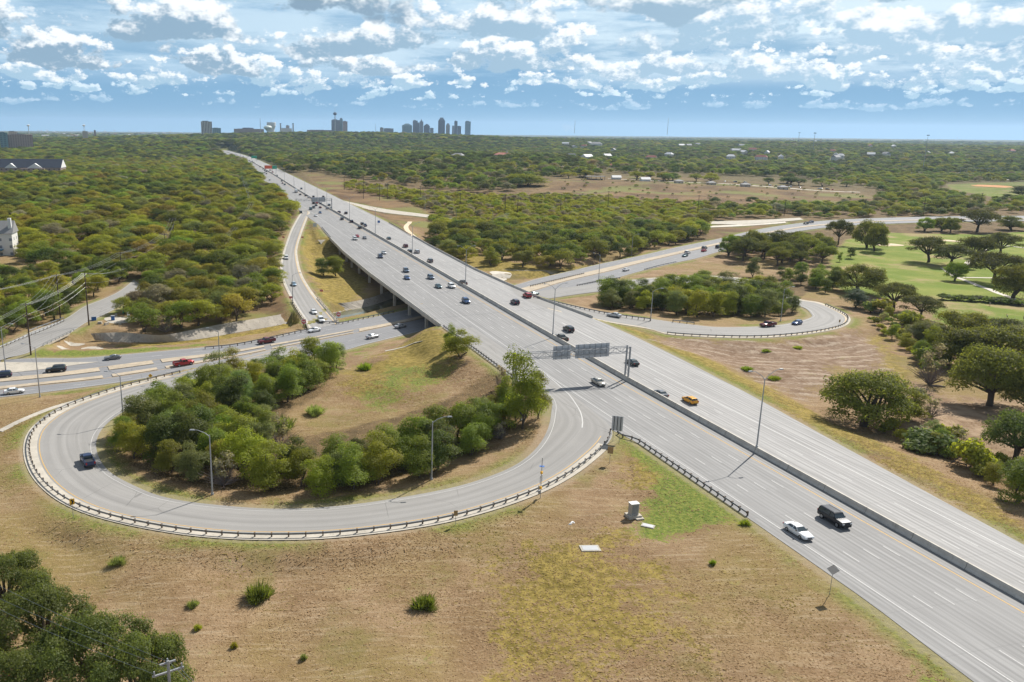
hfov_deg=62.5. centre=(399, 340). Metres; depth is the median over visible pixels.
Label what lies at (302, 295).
ramp
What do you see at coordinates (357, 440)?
bushy tree
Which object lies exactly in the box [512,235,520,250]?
bushy tree
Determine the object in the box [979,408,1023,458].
oak tree
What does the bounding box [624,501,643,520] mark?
utility cabinet
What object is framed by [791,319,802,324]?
hatchback car
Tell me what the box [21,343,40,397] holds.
street lamp
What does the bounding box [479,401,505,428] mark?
bushy tree
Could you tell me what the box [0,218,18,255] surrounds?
house
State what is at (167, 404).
bushy tree
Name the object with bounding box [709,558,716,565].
weed clump
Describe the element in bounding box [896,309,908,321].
bushy tree
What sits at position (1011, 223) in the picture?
oak tree
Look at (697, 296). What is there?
bushy tree
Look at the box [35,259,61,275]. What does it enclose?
woodland tree
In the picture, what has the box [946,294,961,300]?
shrub
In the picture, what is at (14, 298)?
bushy tree
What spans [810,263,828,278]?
bushy tree
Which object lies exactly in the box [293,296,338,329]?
ramp bridge
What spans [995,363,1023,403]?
oak tree
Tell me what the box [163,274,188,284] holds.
woodland tree
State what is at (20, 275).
woodland tree
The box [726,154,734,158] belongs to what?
house
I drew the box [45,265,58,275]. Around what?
bushy tree
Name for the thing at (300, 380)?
bushy tree
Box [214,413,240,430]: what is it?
bushy tree
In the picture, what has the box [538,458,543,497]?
beacon sign
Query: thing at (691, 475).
guard rail
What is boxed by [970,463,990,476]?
shrub
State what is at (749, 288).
bushy tree
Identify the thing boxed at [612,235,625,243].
woodland tree
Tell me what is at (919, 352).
shrub
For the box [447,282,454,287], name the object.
suv car
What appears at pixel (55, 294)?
power line
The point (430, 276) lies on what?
suv car
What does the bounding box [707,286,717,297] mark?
bushy tree
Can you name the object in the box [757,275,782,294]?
bushy tree
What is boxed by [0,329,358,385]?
road
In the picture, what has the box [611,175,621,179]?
tent
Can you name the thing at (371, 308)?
retaining wall
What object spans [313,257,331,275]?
bushy tree
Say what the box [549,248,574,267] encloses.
woodland tree
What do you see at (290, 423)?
weed clump
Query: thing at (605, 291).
bushy tree
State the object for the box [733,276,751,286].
bushy tree
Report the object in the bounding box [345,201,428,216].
ramp
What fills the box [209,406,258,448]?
bushy tree
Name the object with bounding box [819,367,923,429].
oak tree
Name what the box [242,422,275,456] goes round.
bushy tree
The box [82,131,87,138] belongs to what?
office tower
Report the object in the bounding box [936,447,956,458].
shrub
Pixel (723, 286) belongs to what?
bushy tree
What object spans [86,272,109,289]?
woodland tree
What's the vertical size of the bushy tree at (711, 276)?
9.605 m
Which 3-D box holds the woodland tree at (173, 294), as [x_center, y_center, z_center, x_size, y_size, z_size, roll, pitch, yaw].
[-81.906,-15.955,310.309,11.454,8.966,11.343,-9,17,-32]
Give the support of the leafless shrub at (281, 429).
on the ground at (860, 341)
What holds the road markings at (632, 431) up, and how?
on the road at (100, 362)
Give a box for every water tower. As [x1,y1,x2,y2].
[264,125,271,131]
[267,122,275,131]
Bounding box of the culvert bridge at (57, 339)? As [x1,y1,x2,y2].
[29,317,73,345]
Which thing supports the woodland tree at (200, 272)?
on the ground at (860, 341)
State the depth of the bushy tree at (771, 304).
289.77 m
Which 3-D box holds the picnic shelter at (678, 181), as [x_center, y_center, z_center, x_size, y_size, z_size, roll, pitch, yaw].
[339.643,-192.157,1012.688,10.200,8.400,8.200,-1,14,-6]
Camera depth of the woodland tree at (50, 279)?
324.13 m
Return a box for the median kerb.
[0,218,1023,388]
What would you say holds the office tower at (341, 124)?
on the ground at (860, 341)
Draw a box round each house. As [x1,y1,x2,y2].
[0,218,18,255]
[581,154,592,157]
[664,152,673,156]
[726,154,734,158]
[754,155,767,159]
[831,155,840,159]
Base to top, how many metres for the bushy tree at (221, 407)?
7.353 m
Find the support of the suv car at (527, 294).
on the ramp at (823, 316)
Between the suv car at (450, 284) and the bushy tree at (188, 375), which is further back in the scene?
the suv car at (450, 284)
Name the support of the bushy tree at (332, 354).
on the ground at (860, 341)
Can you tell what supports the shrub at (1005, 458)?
on the ground at (860, 341)
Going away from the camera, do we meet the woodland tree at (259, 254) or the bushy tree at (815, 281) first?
the bushy tree at (815, 281)
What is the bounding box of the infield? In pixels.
[975,185,1013,187]
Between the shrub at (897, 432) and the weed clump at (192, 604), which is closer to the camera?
the weed clump at (192, 604)
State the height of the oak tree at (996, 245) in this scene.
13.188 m
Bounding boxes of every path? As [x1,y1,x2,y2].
[0,394,102,431]
[404,221,414,235]
[624,179,841,191]
[711,221,785,226]
[940,267,1015,299]
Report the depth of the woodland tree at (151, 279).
333.77 m
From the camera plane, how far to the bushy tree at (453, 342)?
221.59 m
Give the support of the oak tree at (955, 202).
on the ground at (860, 341)
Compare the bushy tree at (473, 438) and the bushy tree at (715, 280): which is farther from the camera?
the bushy tree at (715, 280)
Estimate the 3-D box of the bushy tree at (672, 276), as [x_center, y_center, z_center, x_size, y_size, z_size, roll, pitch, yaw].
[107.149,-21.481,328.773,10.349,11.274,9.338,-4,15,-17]
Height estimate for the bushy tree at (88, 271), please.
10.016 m
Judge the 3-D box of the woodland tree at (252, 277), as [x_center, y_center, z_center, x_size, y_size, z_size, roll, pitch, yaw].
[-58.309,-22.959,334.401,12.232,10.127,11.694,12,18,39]
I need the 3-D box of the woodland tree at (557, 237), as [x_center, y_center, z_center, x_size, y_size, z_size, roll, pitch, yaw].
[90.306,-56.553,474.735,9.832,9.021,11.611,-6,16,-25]
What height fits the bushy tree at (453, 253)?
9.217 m
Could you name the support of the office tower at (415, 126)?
on the ground at (860, 341)
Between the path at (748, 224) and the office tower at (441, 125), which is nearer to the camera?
the path at (748, 224)
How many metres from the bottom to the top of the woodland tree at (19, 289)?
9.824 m
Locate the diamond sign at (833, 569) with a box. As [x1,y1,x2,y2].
[827,565,839,594]
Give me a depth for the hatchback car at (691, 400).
185.83 m
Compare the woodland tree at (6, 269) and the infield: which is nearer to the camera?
the woodland tree at (6, 269)
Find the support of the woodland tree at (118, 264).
on the ground at (860, 341)
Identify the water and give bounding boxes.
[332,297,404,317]
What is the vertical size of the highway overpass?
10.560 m
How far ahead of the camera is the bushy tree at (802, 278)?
363.26 m
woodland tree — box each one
[0,265,28,275]
[0,274,9,283]
[0,281,5,295]
[0,306,10,323]
[0,318,9,333]
[0,330,5,340]
[1,295,30,308]
[2,283,28,299]
[2,312,26,332]
[3,273,29,287]
[3,276,36,290]
[4,293,26,305]
[4,299,42,326]
[16,279,40,297]
[20,270,35,277]
[22,263,40,274]
[29,275,41,284]
[29,288,64,316]
[32,289,71,319]
[34,284,63,293]
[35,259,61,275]
[35,271,72,289]
[58,277,76,291]
[59,263,84,282]
[59,288,83,308]
[61,286,82,305]
[70,254,93,264]
[72,271,93,289]
[75,274,108,296]
[81,257,112,271]
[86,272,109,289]
[90,268,110,283]
[104,259,132,278]
[107,266,128,283]
[111,295,132,313]
[121,301,163,331]
[124,290,148,302]
[134,281,154,290]
[138,273,164,286]
[138,283,173,302]
[154,300,184,321]
[161,268,189,279]
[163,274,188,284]
[163,286,191,301]
[163,299,198,327]
[165,280,183,291]
[177,298,218,325]
[179,288,206,300]
[182,266,209,281]
[184,275,200,286]
[186,275,219,294]
[191,263,216,273]
[192,288,211,300]
[203,273,224,289]
[204,262,231,274]
[208,275,236,287]
[208,303,230,322]
[217,291,253,320]
[225,254,251,268]
[228,264,263,278]
[230,258,259,273]
[231,276,257,287]
[236,279,270,305]
[240,271,267,285]
[245,256,270,277]
[247,252,270,263]
[259,266,282,282]
[259,282,283,301]
[260,256,284,270]
[261,275,279,283]
[269,281,282,297]
[450,233,470,244]
[452,243,471,257]
[476,238,493,251]
[486,244,508,259]
[490,238,516,259]
[492,237,511,251]
[507,243,524,258]
[511,250,534,266]
[517,239,537,252]
[522,235,535,239]
[531,244,543,256]
[532,230,551,243]
[532,239,547,253]
[539,242,564,260]
[541,249,556,265]
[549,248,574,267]
[551,234,563,244]
[554,169,564,175]
[559,242,581,260]
[565,231,588,243]
[574,228,590,239]
[574,244,589,257]
[579,231,603,241]
[580,242,592,250]
[582,235,609,257]
[592,239,609,254]
[595,234,614,252]
[600,228,618,235]
[604,225,620,234]
[606,234,619,250]
[610,242,631,256]
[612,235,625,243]
[613,228,631,242]
[624,231,635,241]
[626,235,646,251]
[629,236,648,248]
[641,221,659,227]
[644,224,665,231]
[648,229,665,246]
[662,173,673,179]
[663,233,676,244]
[666,225,677,236]
[669,229,686,243]
[672,226,689,240]
[677,220,700,238]
[680,225,698,240]
[683,217,706,233]
[690,220,711,237]
[812,177,832,185]
[840,181,853,186]
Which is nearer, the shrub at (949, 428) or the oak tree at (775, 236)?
the shrub at (949, 428)
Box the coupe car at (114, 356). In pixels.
[104,354,121,359]
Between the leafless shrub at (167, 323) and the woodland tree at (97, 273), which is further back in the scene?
the woodland tree at (97, 273)
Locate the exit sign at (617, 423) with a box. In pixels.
[611,415,622,441]
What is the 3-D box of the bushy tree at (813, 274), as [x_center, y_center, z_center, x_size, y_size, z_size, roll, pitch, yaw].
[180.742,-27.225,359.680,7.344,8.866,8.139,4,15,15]
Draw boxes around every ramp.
[37,327,611,532]
[282,209,334,327]
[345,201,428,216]
[510,276,844,336]
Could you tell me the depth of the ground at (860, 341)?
134.26 m
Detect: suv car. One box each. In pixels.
[0,370,11,376]
[45,364,66,372]
[317,315,324,322]
[427,274,433,278]
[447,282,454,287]
[461,297,469,303]
[510,299,519,304]
[522,292,531,297]
[563,325,574,331]
[817,504,851,527]
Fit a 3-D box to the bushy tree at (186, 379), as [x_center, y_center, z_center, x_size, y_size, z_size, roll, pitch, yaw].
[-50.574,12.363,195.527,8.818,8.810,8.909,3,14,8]
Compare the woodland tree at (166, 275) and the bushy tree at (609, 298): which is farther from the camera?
the woodland tree at (166, 275)
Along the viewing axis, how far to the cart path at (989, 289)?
364.15 m
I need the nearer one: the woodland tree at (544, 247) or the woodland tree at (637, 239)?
the woodland tree at (544, 247)
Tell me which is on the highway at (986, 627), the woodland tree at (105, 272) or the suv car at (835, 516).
the suv car at (835, 516)
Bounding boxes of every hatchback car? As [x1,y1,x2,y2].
[682,396,698,403]
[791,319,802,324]
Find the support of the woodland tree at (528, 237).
on the ground at (860, 341)
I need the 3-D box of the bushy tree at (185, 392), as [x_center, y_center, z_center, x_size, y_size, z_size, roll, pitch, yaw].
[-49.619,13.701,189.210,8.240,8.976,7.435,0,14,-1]
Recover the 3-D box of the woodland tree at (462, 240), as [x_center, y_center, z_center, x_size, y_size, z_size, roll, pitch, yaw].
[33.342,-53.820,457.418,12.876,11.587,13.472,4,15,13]
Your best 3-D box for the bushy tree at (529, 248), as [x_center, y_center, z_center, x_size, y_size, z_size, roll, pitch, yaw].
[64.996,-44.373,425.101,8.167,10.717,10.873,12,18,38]
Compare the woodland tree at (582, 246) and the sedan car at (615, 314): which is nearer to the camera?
the sedan car at (615, 314)
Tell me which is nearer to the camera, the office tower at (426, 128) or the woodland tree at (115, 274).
the woodland tree at (115, 274)
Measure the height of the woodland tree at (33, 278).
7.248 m
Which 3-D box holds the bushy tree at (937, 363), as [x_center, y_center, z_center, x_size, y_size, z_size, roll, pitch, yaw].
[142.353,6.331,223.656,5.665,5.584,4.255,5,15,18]
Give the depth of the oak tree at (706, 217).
594.70 m
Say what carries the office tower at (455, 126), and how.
on the ground at (860, 341)
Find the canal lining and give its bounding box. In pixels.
[91,270,572,342]
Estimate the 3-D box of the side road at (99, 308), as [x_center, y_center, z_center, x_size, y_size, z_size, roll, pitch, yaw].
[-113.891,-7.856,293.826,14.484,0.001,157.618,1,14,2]
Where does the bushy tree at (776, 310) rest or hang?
on the ground at (860, 341)
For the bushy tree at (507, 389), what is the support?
on the ground at (860, 341)
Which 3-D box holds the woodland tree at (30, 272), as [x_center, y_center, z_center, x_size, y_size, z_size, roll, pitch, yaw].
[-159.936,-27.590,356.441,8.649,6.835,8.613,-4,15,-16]
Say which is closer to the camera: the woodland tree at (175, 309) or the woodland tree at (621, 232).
the woodland tree at (175, 309)
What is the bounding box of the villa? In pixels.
[590,142,601,145]
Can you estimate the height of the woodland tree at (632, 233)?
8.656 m
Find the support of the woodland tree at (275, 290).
on the ground at (860, 341)
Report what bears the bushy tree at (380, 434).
on the ground at (860, 341)
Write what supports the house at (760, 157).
on the ground at (860, 341)
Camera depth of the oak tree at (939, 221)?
577.00 m
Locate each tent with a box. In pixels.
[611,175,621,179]
[640,177,650,180]
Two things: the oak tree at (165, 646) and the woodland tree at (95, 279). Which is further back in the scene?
the woodland tree at (95, 279)
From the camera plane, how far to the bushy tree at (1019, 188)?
893.97 m
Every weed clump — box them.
[105,554,128,565]
[186,599,199,609]
[193,623,202,631]
[230,641,238,648]
[240,578,276,606]
[271,413,296,433]
[300,654,307,660]
[304,403,327,416]
[353,361,372,370]
[408,591,438,612]
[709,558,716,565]
[738,518,751,526]
[740,366,754,370]
[768,375,782,380]
[792,345,802,349]
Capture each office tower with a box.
[0,132,8,148]
[7,134,33,147]
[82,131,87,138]
[201,121,211,133]
[212,128,220,132]
[234,129,263,132]
[281,128,291,131]
[307,130,331,131]
[331,119,339,131]
[340,118,342,130]
[343,121,346,130]
[384,128,393,132]
[402,124,411,132]
[413,120,417,132]
[419,119,422,132]
[424,124,429,132]
[438,118,444,133]
[446,123,449,133]
[454,121,457,133]
[457,126,460,134]
[465,121,470,134]
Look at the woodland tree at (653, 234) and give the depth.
486.11 m
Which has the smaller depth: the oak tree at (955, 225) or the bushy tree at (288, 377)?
the bushy tree at (288, 377)
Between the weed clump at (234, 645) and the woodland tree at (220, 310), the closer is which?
the weed clump at (234, 645)
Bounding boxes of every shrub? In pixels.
[154,315,174,331]
[200,450,242,487]
[268,413,300,445]
[269,439,289,463]
[491,421,508,438]
[493,364,507,386]
[861,299,877,312]
[872,297,896,313]
[872,317,883,324]
[876,323,886,328]
[878,311,889,317]
[878,425,892,432]
[884,317,893,322]
[884,417,900,427]
[892,429,907,441]
[898,309,921,324]
[900,425,959,454]
[907,343,948,384]
[907,386,927,396]
[908,346,938,362]
[922,396,949,417]
[936,293,950,299]
[936,423,968,436]
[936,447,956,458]
[944,428,967,446]
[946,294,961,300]
[950,437,997,467]
[954,294,967,300]
[965,295,976,300]
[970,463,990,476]
[975,295,988,300]
[978,296,995,302]
[990,297,1005,303]
[994,451,1011,463]
[1000,298,1011,303]
[1007,299,1020,304]
[1016,299,1023,305]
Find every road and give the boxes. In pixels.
[0,216,1023,377]
[0,219,1023,396]
[0,280,137,359]
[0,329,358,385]
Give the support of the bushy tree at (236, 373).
on the ground at (860, 341)
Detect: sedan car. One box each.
[3,387,24,394]
[307,327,321,332]
[310,309,316,313]
[365,333,379,338]
[394,323,406,328]
[591,377,605,385]
[606,312,621,317]
[627,359,639,365]
[654,389,668,397]
[783,521,813,539]
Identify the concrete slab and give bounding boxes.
[579,545,600,551]
[641,522,654,528]
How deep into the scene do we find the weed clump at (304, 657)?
99.93 m
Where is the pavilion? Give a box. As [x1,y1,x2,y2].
[586,176,605,179]
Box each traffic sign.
[454,510,457,524]
[608,447,613,463]
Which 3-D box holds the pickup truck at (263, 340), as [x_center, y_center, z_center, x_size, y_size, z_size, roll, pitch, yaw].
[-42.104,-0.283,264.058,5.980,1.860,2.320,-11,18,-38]
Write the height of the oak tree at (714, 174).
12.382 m
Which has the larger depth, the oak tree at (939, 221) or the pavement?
the oak tree at (939, 221)
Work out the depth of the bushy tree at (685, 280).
319.80 m
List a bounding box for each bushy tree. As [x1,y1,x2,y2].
[4,295,31,316]
[26,286,48,308]
[33,270,46,282]
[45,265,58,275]
[59,257,74,275]
[72,284,87,301]
[73,266,95,285]
[91,255,111,268]
[106,415,139,447]
[112,412,138,430]
[112,419,150,458]
[121,390,160,430]
[139,412,184,462]
[141,382,175,414]
[142,379,170,407]
[149,408,181,450]
[151,439,182,472]
[153,388,197,415]
[163,408,213,451]
[166,402,192,433]
[168,375,200,399]
[169,382,195,402]
[172,440,209,481]
[175,371,201,390]
[177,401,218,441]
[183,394,199,410]
[185,389,221,424]
[189,381,220,405]
[192,362,226,394]
[193,425,237,466]
[195,350,233,382]
[199,368,220,390]
[205,437,240,478]
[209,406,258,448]
[210,373,238,404]
[210,405,234,426]
[212,372,250,415]
[212,424,274,479]
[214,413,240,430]
[220,365,233,382]
[221,346,249,373]
[225,369,253,388]
[232,395,256,420]
[233,376,255,401]
[235,360,263,388]
[241,405,277,435]
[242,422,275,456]
[244,358,265,373]
[244,439,299,491]
[250,373,278,404]
[251,388,278,410]
[253,403,276,428]
[254,372,277,397]
[259,355,282,376]
[263,362,283,385]
[265,346,290,372]
[274,363,303,401]
[275,435,320,470]
[279,363,307,395]
[281,447,315,485]
[282,347,306,369]
[282,351,324,389]
[297,336,320,365]
[299,453,336,497]
[310,357,330,380]
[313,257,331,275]
[313,340,342,375]
[317,450,348,486]
[319,431,348,460]
[327,255,344,275]
[328,343,347,367]
[328,440,379,489]
[349,436,369,452]
[356,439,405,484]
[361,430,404,469]
[366,421,407,459]
[392,432,417,469]
[393,413,431,447]
[400,433,435,477]
[417,403,452,441]
[420,419,456,456]
[421,429,462,470]
[424,235,440,247]
[439,238,455,254]
[439,328,481,357]
[443,323,455,343]
[444,242,459,256]
[445,401,478,445]
[451,396,496,437]
[457,422,488,455]
[462,411,494,451]
[474,396,493,415]
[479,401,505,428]
[481,246,500,265]
[486,382,512,419]
[495,372,513,418]
[496,392,524,427]
[501,343,549,428]
[510,173,551,185]
[510,231,526,245]
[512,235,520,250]
[519,244,534,263]
[526,370,552,418]
[548,235,565,248]
[558,228,573,236]
[596,276,622,301]
[596,280,626,308]
[597,275,619,300]
[602,286,621,309]
[615,279,631,304]
[618,281,641,307]
[621,290,638,308]
[633,277,648,295]
[635,230,651,248]
[635,289,653,309]
[636,283,656,308]
[637,226,651,233]
[647,287,676,310]
[654,278,668,293]
[655,224,667,235]
[655,277,672,287]
[664,272,682,286]
[665,290,688,314]
[668,284,685,305]
[673,282,684,291]
[678,275,704,291]
[679,288,697,313]
[686,275,701,285]
[686,284,707,298]
[686,287,713,316]
[688,272,710,285]
[694,268,711,280]
[698,290,717,313]
[699,279,714,291]
[701,291,726,316]
[702,274,722,285]
[703,276,722,288]
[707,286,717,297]
[713,281,736,309]
[715,290,739,314]
[717,270,740,282]
[718,280,730,290]
[724,283,750,313]
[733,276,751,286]
[737,288,751,311]
[740,294,764,316]
[742,282,756,302]
[745,255,762,277]
[747,278,765,302]
[749,275,765,284]
[754,288,782,316]
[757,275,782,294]
[758,286,769,304]
[760,276,777,287]
[763,280,775,299]
[769,299,791,315]
[771,279,793,304]
[772,292,788,307]
[775,267,787,278]
[780,268,794,279]
[787,294,801,312]
[792,262,809,277]
[793,268,808,284]
[808,268,825,283]
[808,272,825,289]
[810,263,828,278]
[819,279,833,292]
[826,265,843,278]
[826,269,842,287]
[837,288,868,307]
[847,247,856,256]
[884,306,894,315]
[885,324,901,337]
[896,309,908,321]
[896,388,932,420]
[897,333,916,347]
[900,312,917,324]
[901,320,944,341]
[911,340,929,355]
[912,315,930,326]
[919,355,940,371]
[922,323,944,342]
[924,419,944,432]
[927,432,944,451]
[936,427,952,434]
[962,455,979,466]
[983,462,1005,484]
[995,455,1023,504]
[1001,470,1023,494]
[1007,186,1023,194]
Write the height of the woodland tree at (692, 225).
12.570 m
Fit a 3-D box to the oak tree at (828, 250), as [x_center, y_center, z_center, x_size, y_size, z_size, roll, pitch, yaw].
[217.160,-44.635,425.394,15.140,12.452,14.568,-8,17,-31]
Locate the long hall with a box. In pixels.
[0,159,65,171]
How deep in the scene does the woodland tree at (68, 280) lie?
332.12 m
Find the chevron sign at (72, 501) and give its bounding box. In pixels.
[69,498,74,517]
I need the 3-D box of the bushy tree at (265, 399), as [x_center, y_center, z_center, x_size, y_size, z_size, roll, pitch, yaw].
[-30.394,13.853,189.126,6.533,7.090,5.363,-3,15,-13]
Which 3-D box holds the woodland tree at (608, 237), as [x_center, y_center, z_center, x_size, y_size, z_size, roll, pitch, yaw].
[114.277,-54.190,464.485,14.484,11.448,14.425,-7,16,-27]
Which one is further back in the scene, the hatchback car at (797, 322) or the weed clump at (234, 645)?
the hatchback car at (797, 322)
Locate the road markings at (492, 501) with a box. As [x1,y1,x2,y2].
[0,169,1023,612]
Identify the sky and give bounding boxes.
[0,0,1023,139]
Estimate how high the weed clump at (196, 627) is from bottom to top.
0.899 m
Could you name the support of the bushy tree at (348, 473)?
on the ground at (860, 341)
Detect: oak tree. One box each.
[0,547,52,618]
[0,571,96,657]
[0,636,61,681]
[30,607,156,681]
[83,628,197,681]
[560,172,577,177]
[578,170,593,177]
[628,171,644,178]
[645,171,655,177]
[657,175,669,180]
[688,173,702,180]
[695,212,713,223]
[703,175,720,180]
[705,172,717,180]
[718,234,740,255]
[728,237,764,260]
[732,236,760,256]
[746,229,766,250]
[754,241,772,258]
[763,177,774,183]
[765,229,792,241]
[765,246,791,265]
[767,241,799,262]
[778,236,798,256]
[782,176,799,184]
[785,238,808,260]
[787,231,812,235]
[790,178,807,184]
[791,251,813,261]
[793,232,815,251]
[795,235,822,256]
[806,232,833,242]
[807,241,839,264]
[811,237,837,256]
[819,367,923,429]
[825,219,854,244]
[830,263,890,290]
[851,219,887,247]
[863,224,889,250]
[872,281,920,310]
[896,294,946,318]
[905,236,951,261]
[915,217,935,230]
[925,199,950,211]
[928,244,978,261]
[931,327,1002,362]
[932,309,993,333]
[933,217,951,230]
[941,217,961,232]
[943,262,969,280]
[943,342,1023,406]
[946,197,977,207]
[947,322,1023,364]
[955,235,997,252]
[957,209,1005,231]
[966,251,1023,282]
[970,235,1004,257]
[970,316,1023,340]
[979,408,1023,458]
[986,232,1023,252]
[991,264,1023,297]
[994,216,1023,229]
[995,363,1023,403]
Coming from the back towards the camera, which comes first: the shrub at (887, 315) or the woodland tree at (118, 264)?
the woodland tree at (118, 264)
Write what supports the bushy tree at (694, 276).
on the ground at (860, 341)
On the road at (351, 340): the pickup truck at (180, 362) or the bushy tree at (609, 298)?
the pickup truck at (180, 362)
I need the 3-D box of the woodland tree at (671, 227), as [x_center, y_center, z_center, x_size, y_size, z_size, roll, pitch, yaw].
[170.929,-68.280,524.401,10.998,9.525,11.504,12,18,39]
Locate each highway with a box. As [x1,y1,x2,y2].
[223,150,1023,591]
[224,151,1023,681]
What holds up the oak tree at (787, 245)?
on the ground at (860, 341)
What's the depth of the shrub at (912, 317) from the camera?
278.83 m
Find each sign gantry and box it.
[296,197,331,210]
[512,343,630,385]
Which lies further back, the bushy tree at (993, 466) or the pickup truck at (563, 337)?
the pickup truck at (563, 337)
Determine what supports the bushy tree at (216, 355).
on the ground at (860, 341)
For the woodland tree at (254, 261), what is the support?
on the ground at (860, 341)
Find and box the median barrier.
[228,152,1023,601]
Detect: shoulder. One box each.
[23,376,608,539]
[280,211,310,327]
[295,211,338,323]
[548,276,850,337]
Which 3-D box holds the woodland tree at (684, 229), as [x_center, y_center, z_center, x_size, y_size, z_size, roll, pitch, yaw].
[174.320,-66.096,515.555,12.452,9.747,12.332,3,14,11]
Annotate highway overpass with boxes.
[318,235,592,328]
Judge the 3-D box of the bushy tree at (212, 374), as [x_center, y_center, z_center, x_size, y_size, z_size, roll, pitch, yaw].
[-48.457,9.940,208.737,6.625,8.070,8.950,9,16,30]
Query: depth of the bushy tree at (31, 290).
305.40 m
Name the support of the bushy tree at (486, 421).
on the ground at (860, 341)
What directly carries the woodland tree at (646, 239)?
on the ground at (860, 341)
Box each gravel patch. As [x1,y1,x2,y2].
[65,341,83,345]
[81,346,102,348]
[104,317,132,322]
[490,271,511,280]
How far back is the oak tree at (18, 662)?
86.20 m
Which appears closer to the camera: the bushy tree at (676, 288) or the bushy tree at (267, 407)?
the bushy tree at (267, 407)
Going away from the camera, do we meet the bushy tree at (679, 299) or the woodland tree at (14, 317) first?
the woodland tree at (14, 317)
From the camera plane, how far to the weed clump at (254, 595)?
112.52 m
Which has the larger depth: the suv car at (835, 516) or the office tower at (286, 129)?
the office tower at (286, 129)
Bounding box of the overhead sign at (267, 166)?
[264,165,271,172]
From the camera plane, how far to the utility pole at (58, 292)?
290.93 m
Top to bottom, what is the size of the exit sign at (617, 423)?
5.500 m
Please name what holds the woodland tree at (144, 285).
on the ground at (860, 341)
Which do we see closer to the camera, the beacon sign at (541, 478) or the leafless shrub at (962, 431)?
the beacon sign at (541, 478)
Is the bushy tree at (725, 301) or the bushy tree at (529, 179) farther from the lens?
the bushy tree at (529, 179)
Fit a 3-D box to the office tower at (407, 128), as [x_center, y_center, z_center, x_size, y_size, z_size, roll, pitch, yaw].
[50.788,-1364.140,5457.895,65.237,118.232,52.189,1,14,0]
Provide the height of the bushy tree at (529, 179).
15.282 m
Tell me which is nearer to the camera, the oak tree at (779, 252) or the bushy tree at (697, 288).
the bushy tree at (697, 288)
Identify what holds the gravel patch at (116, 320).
on the ground at (860, 341)
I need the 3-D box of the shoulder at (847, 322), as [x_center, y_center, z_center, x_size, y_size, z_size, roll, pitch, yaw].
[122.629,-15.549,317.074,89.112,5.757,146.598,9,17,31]
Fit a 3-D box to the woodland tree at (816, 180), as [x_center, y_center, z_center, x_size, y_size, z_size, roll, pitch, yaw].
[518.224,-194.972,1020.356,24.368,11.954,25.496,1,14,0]
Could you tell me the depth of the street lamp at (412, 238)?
399.49 m
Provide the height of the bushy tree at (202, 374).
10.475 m
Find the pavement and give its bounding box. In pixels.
[0,362,92,372]
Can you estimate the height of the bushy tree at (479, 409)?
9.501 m
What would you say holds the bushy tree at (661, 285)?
on the ground at (860, 341)
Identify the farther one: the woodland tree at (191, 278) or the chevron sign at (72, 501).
the woodland tree at (191, 278)
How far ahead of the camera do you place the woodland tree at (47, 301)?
288.55 m
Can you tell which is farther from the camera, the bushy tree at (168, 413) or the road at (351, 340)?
the road at (351, 340)
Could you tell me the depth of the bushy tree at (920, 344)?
239.70 m
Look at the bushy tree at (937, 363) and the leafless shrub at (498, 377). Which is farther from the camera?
the bushy tree at (937, 363)
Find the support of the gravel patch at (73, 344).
on the ground at (860, 341)
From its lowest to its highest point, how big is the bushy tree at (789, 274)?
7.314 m
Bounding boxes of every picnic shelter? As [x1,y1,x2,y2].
[674,179,682,182]
[706,181,715,184]
[740,183,750,186]
[777,185,787,189]
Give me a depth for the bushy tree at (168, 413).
167.60 m
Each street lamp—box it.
[1,323,12,369]
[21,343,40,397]
[104,371,122,411]
[189,429,213,494]
[412,222,419,253]
[430,416,451,479]
[544,283,562,333]
[748,368,783,447]
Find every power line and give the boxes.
[0,586,165,660]
[1,599,172,669]
[6,612,152,673]
[28,275,84,314]
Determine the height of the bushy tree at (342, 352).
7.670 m
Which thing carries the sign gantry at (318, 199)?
on the ground at (860, 341)
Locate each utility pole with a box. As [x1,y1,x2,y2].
[25,303,31,354]
[51,274,61,317]
[84,272,89,324]
[152,658,183,681]
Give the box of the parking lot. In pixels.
[711,218,802,223]
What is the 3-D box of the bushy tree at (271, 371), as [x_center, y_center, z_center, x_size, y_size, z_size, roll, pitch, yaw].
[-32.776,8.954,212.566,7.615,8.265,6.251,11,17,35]
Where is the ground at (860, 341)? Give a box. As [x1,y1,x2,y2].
[0,131,1023,681]
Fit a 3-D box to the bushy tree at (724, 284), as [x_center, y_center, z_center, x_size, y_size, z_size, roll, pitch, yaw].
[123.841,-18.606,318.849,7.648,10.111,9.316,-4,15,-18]
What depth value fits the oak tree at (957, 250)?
419.23 m
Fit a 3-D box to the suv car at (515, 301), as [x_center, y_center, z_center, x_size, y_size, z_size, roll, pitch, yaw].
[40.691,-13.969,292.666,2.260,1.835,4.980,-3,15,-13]
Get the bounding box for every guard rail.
[0,319,63,346]
[28,370,611,536]
[205,328,310,348]
[325,311,393,323]
[443,325,511,375]
[530,273,583,286]
[533,296,650,320]
[578,277,619,285]
[617,431,748,515]
[667,303,848,336]
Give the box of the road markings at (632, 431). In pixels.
[0,165,1023,681]
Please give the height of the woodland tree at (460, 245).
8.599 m
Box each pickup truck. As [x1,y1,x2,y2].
[79,452,95,467]
[172,358,193,366]
[257,337,275,343]
[555,333,568,341]
[759,320,776,326]
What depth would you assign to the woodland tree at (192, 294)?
303.47 m

